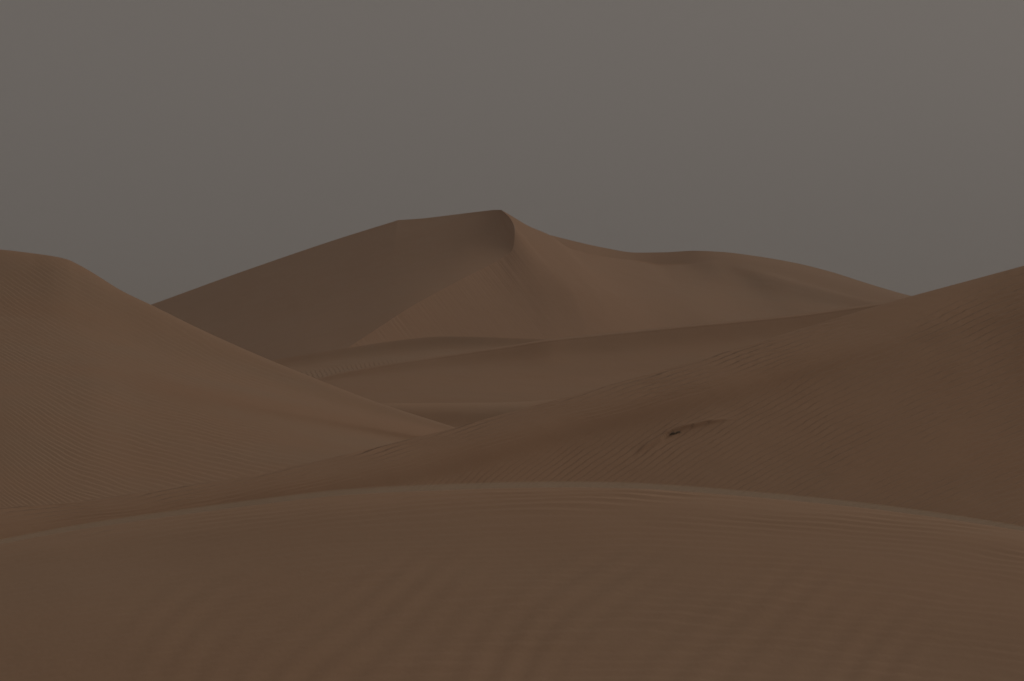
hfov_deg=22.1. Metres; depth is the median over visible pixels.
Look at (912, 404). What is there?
sand dune
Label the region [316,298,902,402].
sand dune
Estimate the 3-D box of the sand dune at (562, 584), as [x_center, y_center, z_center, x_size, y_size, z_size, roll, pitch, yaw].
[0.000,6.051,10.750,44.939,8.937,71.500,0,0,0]
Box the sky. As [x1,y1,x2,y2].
[0,0,1023,304]
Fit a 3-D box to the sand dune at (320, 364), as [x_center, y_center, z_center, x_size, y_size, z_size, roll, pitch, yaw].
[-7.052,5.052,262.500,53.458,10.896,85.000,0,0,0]
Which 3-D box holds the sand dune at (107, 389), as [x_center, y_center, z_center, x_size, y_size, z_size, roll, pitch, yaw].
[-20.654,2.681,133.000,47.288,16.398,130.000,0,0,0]
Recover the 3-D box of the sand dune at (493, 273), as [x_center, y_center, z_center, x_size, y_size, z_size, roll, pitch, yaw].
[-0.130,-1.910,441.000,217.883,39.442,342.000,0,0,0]
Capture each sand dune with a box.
[0,250,454,507]
[0,266,1023,543]
[0,487,1023,680]
[152,210,909,359]
[271,337,544,378]
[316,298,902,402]
[381,398,560,426]
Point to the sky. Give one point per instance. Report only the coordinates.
(162, 150)
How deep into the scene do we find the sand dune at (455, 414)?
166.46 m

